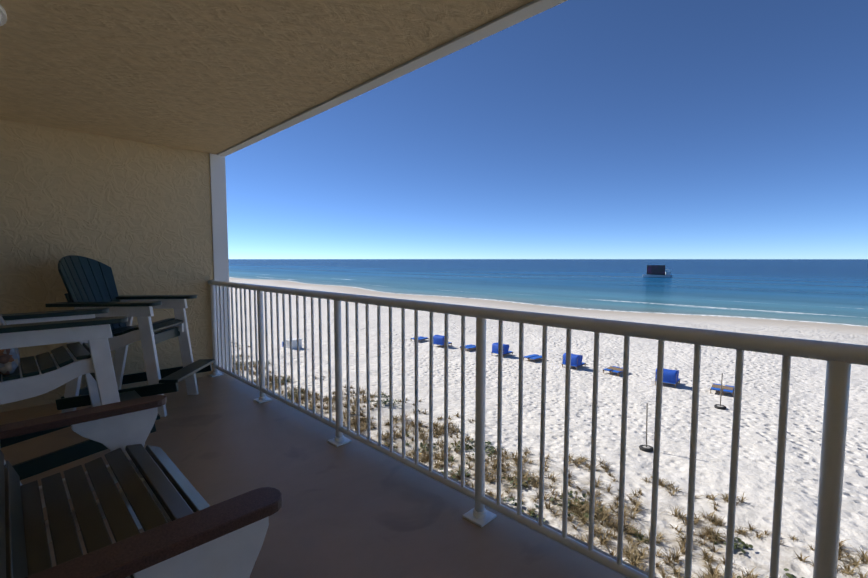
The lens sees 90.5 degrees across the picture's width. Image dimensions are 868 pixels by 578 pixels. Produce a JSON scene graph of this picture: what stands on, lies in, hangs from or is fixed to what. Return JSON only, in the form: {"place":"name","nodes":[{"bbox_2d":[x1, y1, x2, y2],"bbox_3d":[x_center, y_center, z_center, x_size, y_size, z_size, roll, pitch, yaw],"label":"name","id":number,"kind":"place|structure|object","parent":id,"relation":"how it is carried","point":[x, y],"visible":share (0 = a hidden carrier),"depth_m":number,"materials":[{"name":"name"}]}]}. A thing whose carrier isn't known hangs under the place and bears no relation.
{"place":"outdoors","nodes":[
{"label":"outdoors","id":0,"kind":"place"},
{"bbox_2d":[225,0,867,258],"label":"sky","id":1,"kind":"structure","parent":0,"point":[573,129],"materials":[{"name":"blue"}]},
{"bbox_2d":[228,259,867,326],"bbox_3d":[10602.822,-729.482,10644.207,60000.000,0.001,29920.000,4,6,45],"label":"sea water","id":2,"kind":"structure","parent":0,"point":[831,291],"depth_m":220.20,"materials":[{"name":"blue liquid"}]},
{"bbox_2d":[643,265,671,276],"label":"boat","id":3,"kind":"object","parent":2,"relation":"on","point":[655,270],"visible":0.77,"depth_m":274.70,"materials":[{"name":"black"}]},
{"bbox_2d":[229,278,867,577],"bbox_3d":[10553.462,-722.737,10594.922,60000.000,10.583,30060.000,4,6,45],"label":"sand ground","id":4,"kind":"structure","parent":0,"point":[761,383],"depth_m":29.77,"materials":[{"name":"white sand"}]},
{"bbox_2d":[282,338,301,348],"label":"rental storage box","id":5,"kind":"object","parent":4,"relation":"on","point":[294,342],"visible":0.52,"depth_m":48.97,"materials":[{"name":"white"}]},
{"bbox_2d":[410,336,428,342],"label":"beach lounger","id":6,"kind":"object","parent":4,"relation":"on","point":[420,338],"visible":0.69,"depth_m":54.83,"materials":[{"name":"blue fabric"}]},
{"bbox_2d":[433,335,451,345],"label":"beach cabana","id":7,"kind":"object","parent":4,"relation":"on","point":[438,339],"visible":0.81,"depth_m":51.31,"materials":[{"name":"blue fabric"}]},
{"bbox_2d":[460,344,475,351],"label":"beach lounger","id":8,"kind":"object","parent":4,"relation":"on","point":[470,346],"visible":0.73,"depth_m":49.79,"materials":[{"name":"blue fabric"}]},
{"bbox_2d":[491,342,512,354],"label":"beach cabana","id":9,"kind":"object","parent":4,"relation":"on","point":[495,348],"visible":0.71,"depth_m":46.45,"materials":[{"name":"blue fabric"}]},
{"bbox_2d":[235,360,803,577],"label":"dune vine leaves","id":10,"kind":"object","parent":4,"relation":"on","point":[740,546],"visible":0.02,"depth_m":18.46,"materials":[{"name":"green plant"}]},
{"bbox_2d":[523,354,541,362],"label":"beach lounger","id":11,"kind":"object","parent":4,"relation":"on","point":[534,357],"visible":0.9,"depth_m":44.43,"materials":[{"name":"blue fabric"}]},
{"bbox_2d":[562,353,585,369],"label":"beach cabana","id":12,"kind":"object","parent":4,"relation":"on","point":[576,361],"visible":0.79,"depth_m":41.09,"materials":[{"name":"blue fabric"}]},
{"bbox_2d":[603,366,622,376],"bbox_3d":[16.725,7.573,39.617,1.950,0.450,1.480,-3,5,-39],"label":"beach lounger","id":13,"kind":"object","parent":4,"relation":"on","point":[615,369],"visible":0.73,"depth_m":39.37,"materials":[{"name":"blue fabric"}]},
{"bbox_2d":[639,403,653,451],"bbox_3d":[11.553,7.478,23.372,0.740,2.550,0.740,1,1,45],"label":"volleyball pole","id":14,"kind":"object","parent":4,"relation":"on","point":[646,448],"visible":0.96,"depth_m":23.34,"materials":[{"name":"grey metal"}]},
{"bbox_2d":[655,368,679,387],"bbox_3d":[19.634,7.359,36.137,1.558,1.360,1.950,3,5,39],"label":"beach cabana","id":15,"kind":"object","parent":4,"relation":"on","point":[670,376],"visible":0.69,"depth_m":35.38,"materials":[{"name":"blue fabric"}]},
{"bbox_2d":[714,373,725,409],"bbox_3d":[20.200,7.162,30.265,0.740,2.550,0.740,5,9,45],"label":"volleyball pole","id":16,"kind":"object","parent":4,"relation":"on","point":[719,406],"visible":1,"depth_m":30.23,"materials":[{"name":"grey metal"}]},
{"bbox_2d":[710,383,733,396],"bbox_3d":[22.752,7.969,33.919,1.480,0.450,1.950,3,5,38],"label":"beach lounger","id":17,"kind":"object","parent":4,"relation":"on","point":[725,388],"visible":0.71,"depth_m":33.64,"materials":[{"name":"blue fabric"}]},
{"bbox_3d":[-8.975,-0.976,-1.811,80.000,23.200,18.790,4,6,45],"label":"building","id":18,"kind":"object","parent":4,"relation":"on","visible":0},
{"bbox_2d":[0,0,533,153],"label":"ceiling slab","id":19,"kind":"structure","parent":18,"relation":"attached to","point":[212,76],"depth_m":2.48,"materials":[{"name":"beige paint"}]},
{"bbox_2d":[0,5,6,25],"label":"ceiling light","id":20,"kind":"object","parent":19,"relation":"attached to","point":[3,17],"visible":1,"depth_m":2.01,"materials":[{"name":"white glass"}]},
{"bbox_2d":[217,0,566,156],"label":"ceiling edge trim","id":21,"kind":"structure","parent":19,"relation":"attached to","point":[520,14],"depth_m":2.50,"materials":[{"name":"white paint"}]},
{"bbox_2d":[0,372,657,577],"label":"balcony floor","id":22,"kind":"structure","parent":18,"relation":"on","point":[354,508],"depth_m":2.37,"materials":[{"name":"paint"}]},
{"bbox_2d":[0,308,159,479],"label":"adirondack chair","id":23,"kind":"object","parent":22,"relation":"on","point":[89,352],"visible":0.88,"depth_m":2.46,"materials":[{"name":"white wood"}]},
{"bbox_2d":[0,314,19,374],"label":"shell print pillow","id":24,"kind":"object","parent":23,"relation":"on","point":[9,361],"visible":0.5,"depth_m":2.32,"materials":[{"name":"fabric"}]},
{"bbox_2d":[0,120,213,411],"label":"end wall","id":25,"kind":"structure","parent":22,"relation":"on","point":[135,216],"depth_m":4.11,"materials":[{"name":"paint"}]},
{"bbox_2d":[209,153,231,372],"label":"end wall trim","id":26,"kind":"structure","parent":25,"relation":"attached to","point":[219,216],"depth_m":4.82,"materials":[{"name":"white paint"}]},
{"bbox_2d":[45,255,214,416],"bbox_3d":[-2.610,0.372,3.780,1.008,1.333,0.776,0,4,-5],"label":"adirondack chair","id":27,"kind":"object","parent":22,"relation":"on","point":[89,283],"visible":0.75,"depth_m":3.66,"materials":[{"name":"wood"}]},
{"bbox_2d":[0,395,281,577],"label":"chair","id":28,"kind":"object","parent":22,"relation":"on","point":[188,529],"visible":1,"depth_m":1.43,"materials":[{"name":"brown wood"}]},
{"bbox_2d":[208,280,867,577],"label":"balcony railing","id":29,"kind":"object","parent":22,"relation":"on","point":[840,358],"visible":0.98,"depth_m":1.86,"materials":[{"name":"grey metal"}]},
{"bbox_2d":[231,340,867,577],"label":"dune grass","id":30,"kind":"structure","parent":0,"point":[632,529],"depth_m":17.82,"materials":[{"name":"plant"}]}
]}

